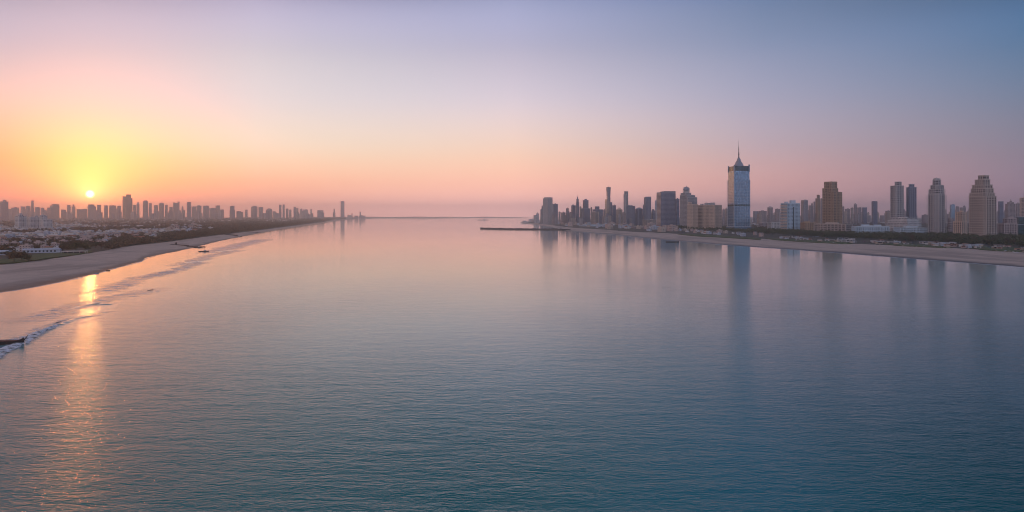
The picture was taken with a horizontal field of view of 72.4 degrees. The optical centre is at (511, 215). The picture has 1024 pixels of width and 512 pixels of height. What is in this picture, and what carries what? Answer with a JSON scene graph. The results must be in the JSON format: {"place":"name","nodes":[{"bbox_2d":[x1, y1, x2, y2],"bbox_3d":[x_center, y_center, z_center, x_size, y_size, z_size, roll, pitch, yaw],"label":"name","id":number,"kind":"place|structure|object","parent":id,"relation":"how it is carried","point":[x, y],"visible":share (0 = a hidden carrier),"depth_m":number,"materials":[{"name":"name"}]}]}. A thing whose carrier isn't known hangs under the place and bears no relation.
{"place":"outdoors","nodes":[
{"label":"outdoors","id":0,"kind":"place"},
{"bbox_2d":[0,258,28,263],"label":"grass","id":1,"kind":"structure","parent":0,"point":[14,260],"depth_m":883.48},
{"bbox_2d":[0,218,358,264],"bbox_3d":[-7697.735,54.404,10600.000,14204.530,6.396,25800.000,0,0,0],"label":"ground","id":2,"kind":"structure","parent":0,"point":[93,249],"depth_m":3449.74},
{"bbox_2d":[0,200,8,219],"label":"apartment block","id":3,"kind":"structure","parent":2,"relation":"on","point":[3,209],"depth_m":8918.99,"materials":[{"name":"concrete"}]},
{"bbox_2d":[8,209,12,219],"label":"distant block","id":4,"kind":"structure","parent":2,"relation":"on","point":[10,214],"depth_m":10400.89,"materials":[{"name":"concrete"}]},
{"bbox_2d":[5,251,19,258],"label":"tree","id":5,"kind":"object","parent":2,"relation":"on","point":[12,255],"visible":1,"depth_m":862.85,"materials":[{"name":"green plant"}]},
{"bbox_2d":[15,213,26,227],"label":"apartment tower","id":6,"kind":"structure","parent":2,"relation":"on","point":[20,220],"depth_m":3041.67,"materials":[{"name":"concrete"}]},
{"bbox_2d":[19,243,32,251],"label":"house","id":7,"kind":"structure","parent":2,"relation":"on","point":[25,246],"depth_m":1122.12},
{"bbox_2d":[31,200,33,216],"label":"office tower","id":8,"kind":"structure","parent":2,"relation":"on","point":[32,208],"depth_m":11682.14,"materials":[{"name":"grey stone"}]},
{"bbox_2d":[27,215,38,227],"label":"apartment tower","id":9,"kind":"structure","parent":2,"relation":"on","point":[33,221],"depth_m":3139.23,"materials":[{"name":"concrete"}]},
{"bbox_2d":[22,248,61,252],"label":"shed","id":10,"kind":"structure","parent":2,"relation":"on","point":[43,250],"depth_m":1086.34,"materials":[{"name":"metal"}]},
{"bbox_2d":[39,214,52,227],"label":"apartment tower","id":11,"kind":"structure","parent":2,"relation":"on","point":[44,221],"depth_m":3041.33,"materials":[{"name":"concrete"}]},
{"bbox_2d":[47,204,59,218],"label":"apartment block","id":12,"kind":"structure","parent":2,"relation":"on","point":[53,211],"depth_m":11308.57,"materials":[{"name":"concrete"}]},
{"bbox_2d":[29,250,91,260],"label":"grass","id":13,"kind":"structure","parent":2,"relation":"on","point":[45,256],"depth_m":996.55,"materials":[{"name":"plant"}]},
{"bbox_2d":[68,242,82,250],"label":"tree","id":14,"kind":"object","parent":2,"relation":"on","point":[74,245],"visible":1,"depth_m":1117.30,"materials":[{"name":"green plant"}]},
{"bbox_2d":[76,209,86,218],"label":"apartment block","id":15,"kind":"structure","parent":2,"relation":"on","point":[83,212],"depth_m":12701.51,"materials":[{"name":"concrete"}]},
{"bbox_2d":[87,204,95,218],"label":"apartment block","id":16,"kind":"structure","parent":2,"relation":"on","point":[91,207],"depth_m":12523.58,"materials":[{"name":"concrete"}]},
{"bbox_2d":[104,205,107,218],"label":"apartment block","id":17,"kind":"structure","parent":2,"relation":"on","point":[105,211],"depth_m":12367.57,"materials":[{"name":"concrete"}]},
{"bbox_2d":[109,205,115,218],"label":"apartment block","id":18,"kind":"structure","parent":2,"relation":"on","point":[112,208],"depth_m":12015.32,"materials":[{"name":"concrete"}]},
{"bbox_2d":[122,194,131,219],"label":"skyscraper","id":19,"kind":"structure","parent":2,"relation":"on","point":[126,206],"depth_m":10634.14,"materials":[{"name":"grey stone"}]},
{"bbox_2d":[143,200,147,211],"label":"apartment block","id":20,"kind":"structure","parent":2,"relation":"on","point":[145,205],"depth_m":11324.12,"materials":[{"name":"concrete"}]},
{"bbox_2d":[0,218,294,237],"bbox_3d":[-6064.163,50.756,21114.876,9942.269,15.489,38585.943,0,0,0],"label":"housing","id":21,"kind":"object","parent":2,"relation":"on","point":[40,233],"visible":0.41,"depth_m":2324.65,"materials":[{"name":"concrete"}]},
{"bbox_2d":[159,202,163,218],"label":"apartment block","id":22,"kind":"structure","parent":2,"relation":"on","point":[161,210],"depth_m":11495.77,"materials":[{"name":"concrete"}]},
{"bbox_2d":[0,217,345,249],"bbox_3d":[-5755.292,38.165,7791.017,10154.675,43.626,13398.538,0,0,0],"label":"woodland","id":23,"kind":"object","parent":2,"relation":"on","point":[237,225],"visible":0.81,"depth_m":2702.72,"materials":[{"name":"green leaves"}]},
{"bbox_2d":[173,202,179,218],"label":"apartment block","id":24,"kind":"structure","parent":2,"relation":"on","point":[175,209],"depth_m":11319.49,"materials":[{"name":"concrete"}]},
{"bbox_2d":[191,206,195,218],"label":"apartment block","id":25,"kind":"structure","parent":2,"relation":"on","point":[193,208],"depth_m":11851.11,"materials":[{"name":"concrete"}]},
{"bbox_2d":[203,205,208,218],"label":"apartment block","id":26,"kind":"structure","parent":2,"relation":"on","point":[205,211],"depth_m":12022.84,"materials":[{"name":"concrete"}]},
{"bbox_2d":[209,208,214,218],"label":"apartment block","id":27,"kind":"structure","parent":2,"relation":"on","point":[211,213],"depth_m":12346.91,"materials":[{"name":"concrete"}]},
{"bbox_2d":[215,205,219,218],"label":"apartment block","id":28,"kind":"structure","parent":2,"relation":"on","point":[217,208],"depth_m":11673.15,"materials":[{"name":"concrete"}]},
{"bbox_2d":[229,206,234,218],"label":"apartment block","id":29,"kind":"structure","parent":2,"relation":"on","point":[231,210],"depth_m":10819.40,"materials":[{"name":"grey stone"}]},
{"bbox_2d":[251,206,256,218],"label":"apartment block","id":30,"kind":"structure","parent":2,"relation":"on","point":[254,209],"depth_m":11327.74,"materials":[{"name":"concrete"}]},
{"bbox_2d":[258,207,262,218],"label":"apartment block","id":31,"kind":"structure","parent":2,"relation":"on","point":[260,210],"depth_m":11502.47,"materials":[{"name":"concrete"}]},
{"bbox_2d":[341,201,344,217],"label":"skyscraper","id":32,"kind":"structure","parent":2,"relation":"on","point":[342,208],"depth_m":13052.74,"materials":[{"name":"grey stone"}]},
{"bbox_2d":[0,218,375,291],"bbox_3d":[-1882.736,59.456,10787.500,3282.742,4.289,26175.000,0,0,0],"label":"beach","id":33,"kind":"structure","parent":0,"point":[22,275],"depth_m":866.86,"materials":[{"name":"sand"}]},
{"bbox_2d":[288,217,446,217],"bbox_3d":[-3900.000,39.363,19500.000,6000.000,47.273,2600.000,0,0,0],"label":"hills","id":34,"kind":"structure","parent":0,"point":[395,217],"depth_m":18812.95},
{"bbox_2d":[447,217,525,217],"bbox_3d":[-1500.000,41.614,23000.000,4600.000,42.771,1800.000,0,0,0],"label":"hills","id":35,"kind":"structure","parent":0,"point":[486,217],"depth_m":22379.85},
{"bbox_2d":[0,218,1023,511],"bbox_3d":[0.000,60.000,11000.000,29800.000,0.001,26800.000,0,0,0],"label":"water","id":36,"kind":"structure","parent":0,"point":[422,364],"depth_m":256.88,"materials":[{"name":"liquid"}]},
{"bbox_2d":[0,335,27,344],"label":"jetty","id":37,"kind":"object","parent":36,"relation":"on","point":[5,342],"visible":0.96,"depth_m":327.03,"materials":[{"name":"brown wood"}]},
{"bbox_2d":[0,314,105,353],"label":"wave","id":38,"kind":"object","parent":36,"relation":"on","point":[66,322],"visible":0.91,"depth_m":367.44,"materials":[{"name":"liquid"}]},
{"bbox_2d":[0,325,58,357],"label":"surf","id":39,"kind":"structure","parent":38,"relation":"on","point":[30,338],"depth_m":331.11,"materials":[{"name":"white liquid"}]},
{"bbox_2d":[0,257,150,292],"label":"surf","id":40,"kind":"structure","parent":36,"relation":"on","point":[82,277],"depth_m":693.76,"materials":[{"name":"white liquid"}]},
{"bbox_2d":[73,318,99,325],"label":"wave","id":41,"kind":"object","parent":36,"relation":"on","point":[80,323],"visible":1,"depth_m":396.96,"materials":[{"name":"liquid"}]},
{"bbox_2d":[67,303,117,309],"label":"wave","id":42,"kind":"object","parent":36,"relation":"on","point":[78,307],"visible":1,"depth_m":470.90,"materials":[{"name":"liquid"}]},
{"bbox_2d":[102,272,160,291],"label":"surf","id":43,"kind":"structure","parent":36,"relation":"on","point":[123,285],"depth_m":604.02,"materials":[{"name":"white liquid"}]},
{"bbox_2d":[480,227,570,229],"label":"breakwater","id":44,"kind":"object","parent":36,"relation":"in","point":[526,229],"visible":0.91,"depth_m":3089.14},
{"bbox_2d":[672,240,1022,267],"bbox_3d":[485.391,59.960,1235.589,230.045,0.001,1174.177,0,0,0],"label":"surf","id":45,"kind":"structure","parent":36,"relation":"on","point":[867,255],"depth_m":1062.60,"materials":[{"name":"white liquid"}]},
{"bbox_2d":[0,0,1023,217],"label":"sky","id":46,"kind":"structure","parent":0,"point":[381,108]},
{"bbox_2d":[521,222,1023,266],"bbox_3d":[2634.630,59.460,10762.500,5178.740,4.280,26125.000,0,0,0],"label":"beach","id":47,"kind":"structure","parent":0,"point":[989,257],"depth_m":1245.92,"materials":[{"name":"sand"}]},
{"bbox_2d":[526,218,1023,248],"bbox_3d":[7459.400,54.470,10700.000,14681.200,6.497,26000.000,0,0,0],"label":"ground","id":48,"kind":"structure","parent":0,"point":[777,236],"depth_m":2155.37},
{"bbox_2d":[540,205,542,223],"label":"apartment block","id":49,"kind":"structure","parent":48,"relation":"on","point":[541,215],"depth_m":5194.06,"materials":[{"name":"concrete"}]},
{"bbox_2d":[543,197,552,223],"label":"apartment block","id":50,"kind":"structure","parent":48,"relation":"on","point":[547,209],"depth_m":4783.63,"materials":[{"name":"concrete"}]},
{"bbox_2d":[553,203,557,217],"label":"apartment block","id":51,"kind":"structure","parent":48,"relation":"on","point":[555,209],"depth_m":4887.83,"materials":[{"name":"concrete"}]},
{"bbox_2d":[561,212,565,223],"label":"apartment block","id":52,"kind":"structure","parent":48,"relation":"on","point":[563,216],"depth_m":4989.49,"materials":[{"name":"concrete"}]},
{"bbox_2d":[571,205,575,220],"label":"apartment block","id":53,"kind":"structure","parent":48,"relation":"on","point":[573,209],"depth_m":4989.20,"materials":[{"name":"grey stone"}]},
{"bbox_2d":[576,195,578,222],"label":"office tower","id":54,"kind":"structure","parent":48,"relation":"on","point":[577,210],"depth_m":4892.52,"materials":[{"name":"grey stone"}]},
{"bbox_2d":[581,199,589,223],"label":"office tower","id":55,"kind":"structure","parent":48,"relation":"on","point":[586,213],"depth_m":4881.38,"materials":[{"name":"grey stone"}]},
{"bbox_2d":[591,211,597,223],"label":"apartment block","id":56,"kind":"structure","parent":48,"relation":"on","point":[594,216],"depth_m":4489.43,"materials":[{"name":"concrete"}]},
{"bbox_2d":[592,206,602,216],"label":"apartment block","id":57,"kind":"structure","parent":48,"relation":"on","point":[598,209],"depth_m":4877.88,"materials":[{"name":"concrete"}]},
{"bbox_2d":[605,185,611,216],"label":"skyscraper","id":58,"kind":"structure","parent":48,"relation":"on","point":[608,206],"depth_m":4590.69,"materials":[{"name":"concrete"}]},
{"bbox_2d":[612,205,615,222],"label":"apartment block","id":59,"kind":"structure","parent":48,"relation":"on","point":[614,212],"depth_m":4689.78,"materials":[{"name":"grey stone"}]},
{"bbox_2d":[616,207,622,224],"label":"apartment block","id":60,"kind":"structure","parent":48,"relation":"on","point":[619,210],"depth_m":4492.24,"materials":[{"name":"concrete"}]},
{"bbox_2d":[624,191,627,212],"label":"office tower","id":61,"kind":"structure","parent":48,"relation":"on","point":[625,198],"depth_m":4689.32,"materials":[{"name":"concrete"}]},
{"bbox_2d":[626,205,634,224],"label":"apartment block","id":62,"kind":"structure","parent":48,"relation":"on","point":[630,211],"depth_m":4439.14,"materials":[{"name":"concrete"}]},
{"bbox_2d":[635,207,642,224],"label":"apartment block","id":63,"kind":"structure","parent":48,"relation":"on","point":[638,215],"depth_m":4435.75,"materials":[{"name":"concrete"}]},
{"bbox_2d":[644,197,650,219],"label":"office tower","id":64,"kind":"structure","parent":48,"relation":"on","point":[647,208],"depth_m":4384.02,"materials":[{"name":"grey stone"}]},
{"bbox_2d":[643,219,656,225],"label":"long building","id":65,"kind":"structure","parent":48,"relation":"on","point":[645,222],"depth_m":4173.16,"materials":[{"name":"concrete"}]},
{"bbox_2d":[657,226,665,231],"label":"house","id":66,"kind":"structure","parent":48,"relation":"on","point":[661,229],"depth_m":2517.89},
{"bbox_2d":[656,191,675,225],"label":"office block","id":67,"kind":"structure","parent":48,"relation":"on","point":[666,207],"depth_m":3662.12,"materials":[{"name":"grey stone"}]},
{"bbox_2d":[676,198,679,224],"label":"apartment block","id":68,"kind":"structure","parent":48,"relation":"on","point":[677,211],"depth_m":3892.93,"materials":[{"name":"concrete"}]},
{"bbox_2d":[680,186,696,225],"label":"apartment tower","id":69,"kind":"structure","parent":48,"relation":"on","point":[686,196],"depth_m":3584.25,"materials":[{"name":"concrete"}]},
{"bbox_2d":[687,202,697,228],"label":"apartment block","id":70,"kind":"structure","parent":48,"relation":"on","point":[692,215],"depth_m":3038.79,"materials":[{"name":"concrete"}]},
{"bbox_2d":[698,202,721,228],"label":"apartment block","id":71,"kind":"structure","parent":48,"relation":"on","point":[709,214],"depth_m":3022.85,"materials":[{"name":"concrete"}]},
{"bbox_2d":[679,234,760,239],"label":"grass","id":72,"kind":"structure","parent":48,"relation":"on","point":[704,235],"depth_m":1920.99,"materials":[{"name":"plant"}]},
{"bbox_2d":[726,147,750,229],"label":"skyscraper","id":73,"kind":"structure","parent":48,"relation":"on","point":[738,198],"depth_m":2819.79,"materials":[{"name":"glass"}]},
{"bbox_2d":[753,211,758,222],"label":"distant block","id":74,"kind":"structure","parent":48,"relation":"on","point":[755,213],"depth_m":5291.18,"materials":[{"name":"concrete"}]},
{"bbox_2d":[759,210,766,222],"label":"apartment block","id":75,"kind":"structure","parent":48,"relation":"on","point":[764,215],"depth_m":5178.36,"materials":[{"name":"concrete"}]},
{"bbox_2d":[767,206,772,221],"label":"apartment block","id":76,"kind":"structure","parent":48,"relation":"on","point":[769,213],"depth_m":4786.08,"materials":[{"name":"concrete"}]},
{"bbox_2d":[767,222,780,228],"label":"hotel wing","id":77,"kind":"structure","parent":48,"relation":"on","point":[775,225],"depth_m":2880.12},
{"bbox_2d":[780,200,799,229],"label":"hotel","id":78,"kind":"structure","parent":48,"relation":"on","point":[790,214],"depth_m":2676.04,"materials":[{"name":"concrete"}]},
{"bbox_2d":[801,200,807,221],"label":"apartment block","id":79,"kind":"structure","parent":48,"relation":"on","point":[804,210],"depth_m":4285.94,"materials":[{"name":"concrete"}]},
{"bbox_2d":[800,221,815,230],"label":"long building","id":80,"kind":"structure","parent":48,"relation":"on","point":[807,225],"depth_m":2599.67,"materials":[{"name":"concrete"}]},
{"bbox_2d":[765,238,851,243],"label":"grass","id":81,"kind":"structure","parent":48,"relation":"on","point":[813,241],"depth_m":1544.95,"materials":[{"name":"plant"}]},
{"bbox_2d":[808,203,812,221],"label":"apartment block","id":82,"kind":"structure","parent":48,"relation":"on","point":[811,213],"depth_m":4489.31,"materials":[{"name":"concrete"}]},
{"bbox_2d":[815,195,820,222],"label":"apartment block","id":83,"kind":"structure","parent":48,"relation":"on","point":[818,209],"depth_m":4093.26,"materials":[{"name":"grey stone"}]},
{"bbox_2d":[822,181,841,223],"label":"office tower","id":84,"kind":"structure","parent":48,"relation":"on","point":[831,203],"depth_m":2832.27,"materials":[{"name":"brown stone"}]},
{"bbox_2d":[814,222,852,231],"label":"long building","id":85,"kind":"structure","parent":48,"relation":"on","point":[834,226],"depth_m":2434.30,"materials":[{"name":"concrete"}]},
{"bbox_2d":[845,208,849,223],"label":"apartment block","id":86,"kind":"structure","parent":48,"relation":"on","point":[848,214],"depth_m":5186.52,"materials":[{"name":"concrete"}]},
{"bbox_2d":[676,225,1023,245],"bbox_3d":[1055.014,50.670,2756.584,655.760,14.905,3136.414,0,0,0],"label":"woodland","id":87,"kind":"object","parent":48,"relation":"on","point":[950,235],"visible":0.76,"depth_m":1804.39,"materials":[{"name":"green plant"}]},
{"bbox_2d":[851,207,853,223],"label":"apartment block","id":88,"kind":"structure","parent":48,"relation":"on","point":[852,215],"depth_m":4994.05,"materials":[{"name":"concrete"}]},
{"bbox_2d":[854,203,856,223],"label":"apartment block","id":89,"kind":"structure","parent":48,"relation":"on","point":[855,213],"depth_m":4892.36,"materials":[{"name":"concrete"}]},
{"bbox_2d":[857,207,861,223],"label":"apartment block","id":90,"kind":"structure","parent":48,"relation":"on","point":[859,210],"depth_m":5089.26,"materials":[{"name":"concrete"}]},
{"bbox_2d":[752,221,968,229],"bbox_3d":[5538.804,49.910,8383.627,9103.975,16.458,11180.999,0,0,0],"label":"woodland","id":91,"kind":"object","parent":48,"relation":"on","point":[754,226],"visible":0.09,"depth_m":3909.06,"materials":[{"name":"plant"}]},
{"bbox_2d":[862,207,866,223],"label":"apartment block","id":92,"kind":"structure","parent":48,"relation":"on","point":[864,215],"depth_m":4988.20,"materials":[{"name":"concrete"}]},
{"bbox_2d":[851,224,889,232],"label":"long building","id":93,"kind":"structure","parent":48,"relation":"on","point":[869,228],"depth_m":2226.74,"materials":[{"name":"concrete"}]},
{"bbox_2d":[872,201,877,224],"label":"office tower","id":94,"kind":"structure","parent":48,"relation":"on","point":[874,212],"depth_m":4287.96,"materials":[{"name":"grey stone"}]},
{"bbox_2d":[885,211,889,224],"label":"distant block","id":95,"kind":"structure","parent":48,"relation":"on","point":[887,216],"depth_m":4425.32,"materials":[{"name":"concrete"}]},
{"bbox_2d":[890,182,903,219],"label":"apartment tower","id":96,"kind":"structure","parent":48,"relation":"on","point":[897,200],"depth_m":2534.48,"materials":[{"name":"concrete"}]},
{"bbox_2d":[886,217,921,231],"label":"terraced building","id":97,"kind":"structure","parent":48,"relation":"on","point":[892,223],"depth_m":2394.36,"materials":[{"name":"concrete"}]},
{"bbox_2d":[894,226,927,233],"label":"long building","id":98,"kind":"structure","parent":48,"relation":"on","point":[915,229],"depth_m":2118.51,"materials":[{"name":"concrete"}]},
{"bbox_2d":[906,184,916,217],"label":"apartment tower","id":99,"kind":"structure","parent":48,"relation":"on","point":[911,200],"depth_m":2587.09,"materials":[{"name":"grey stone"}]},
{"bbox_2d":[883,243,951,247],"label":"grass","id":100,"kind":"structure","parent":48,"relation":"on","point":[914,245],"depth_m":1334.74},
{"bbox_2d":[922,214,927,223],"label":"distant block","id":101,"kind":"structure","parent":48,"relation":"on","point":[924,218],"depth_m":5102.79,"materials":[{"name":"concrete"}]},
{"bbox_2d":[928,178,944,232],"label":"apartment tower","id":102,"kind":"structure","parent":48,"relation":"on","point":[936,208],"depth_m":2063.70,"materials":[{"name":"concrete"}]},
{"bbox_2d":[948,218,954,230],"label":"apartment block","id":103,"kind":"structure","parent":48,"relation":"on","point":[950,224],"depth_m":2592.88,"materials":[{"name":"concrete"}]},
{"bbox_2d":[950,204,954,218],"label":"apartment block","id":104,"kind":"structure","parent":48,"relation":"on","point":[952,210],"depth_m":4190.54,"materials":[{"name":"concrete"}]},
{"bbox_2d":[953,211,966,234],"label":"apartment block","id":105,"kind":"structure","parent":48,"relation":"on","point":[960,224],"depth_m":1991.42,"materials":[{"name":"concrete"}]},
{"bbox_2d":[968,175,996,235],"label":"apartment tower","id":106,"kind":"structure","parent":48,"relation":"on","point":[982,207],"depth_m":1861.34,"materials":[{"name":"stone"}]},
{"bbox_2d":[972,246,1023,251],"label":"grass","id":107,"kind":"structure","parent":48,"relation":"on","point":[1009,249],"depth_m":1176.31,"materials":[{"name":"plant"}]},
{"bbox_2d":[998,201,1003,222],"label":"apartment block","id":108,"kind":"structure","parent":48,"relation":"on","point":[1000,211],"depth_m":3991.51,"materials":[{"name":"grey stone"}]},
{"bbox_2d":[997,216,1017,235],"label":"apartment block","id":109,"kind":"structure","parent":48,"relation":"on","point":[1009,225],"depth_m":1986.58,"materials":[{"name":"concrete"}]},
{"bbox_2d":[1005,199,1015,217],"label":"apartment block","id":110,"kind":"structure","parent":48,"relation":"on","point":[1010,208],"depth_m":3585.87,"materials":[{"name":"concrete"}]},
{"bbox_2d":[1016,202,1019,216],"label":"apartment block","id":111,"kind":"structure","parent":48,"relation":"on","point":[1017,209],"depth_m":3694.73,"materials":[{"name":"concrete"}]},
{"bbox_2d":[1016,217,1023,234],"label":"office block","id":112,"kind":"structure","parent":48,"relation":"on","point":[1020,221],"depth_m":2019.05,"materials":[{"name":"teal glass"}]},
{"bbox_2d":[1019,197,1023,216],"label":"apartment tower","id":113,"kind":"structure","parent":48,"relation":"on","point":[1021,210],"depth_m":3199.14,"materials":[{"name":"concrete"}]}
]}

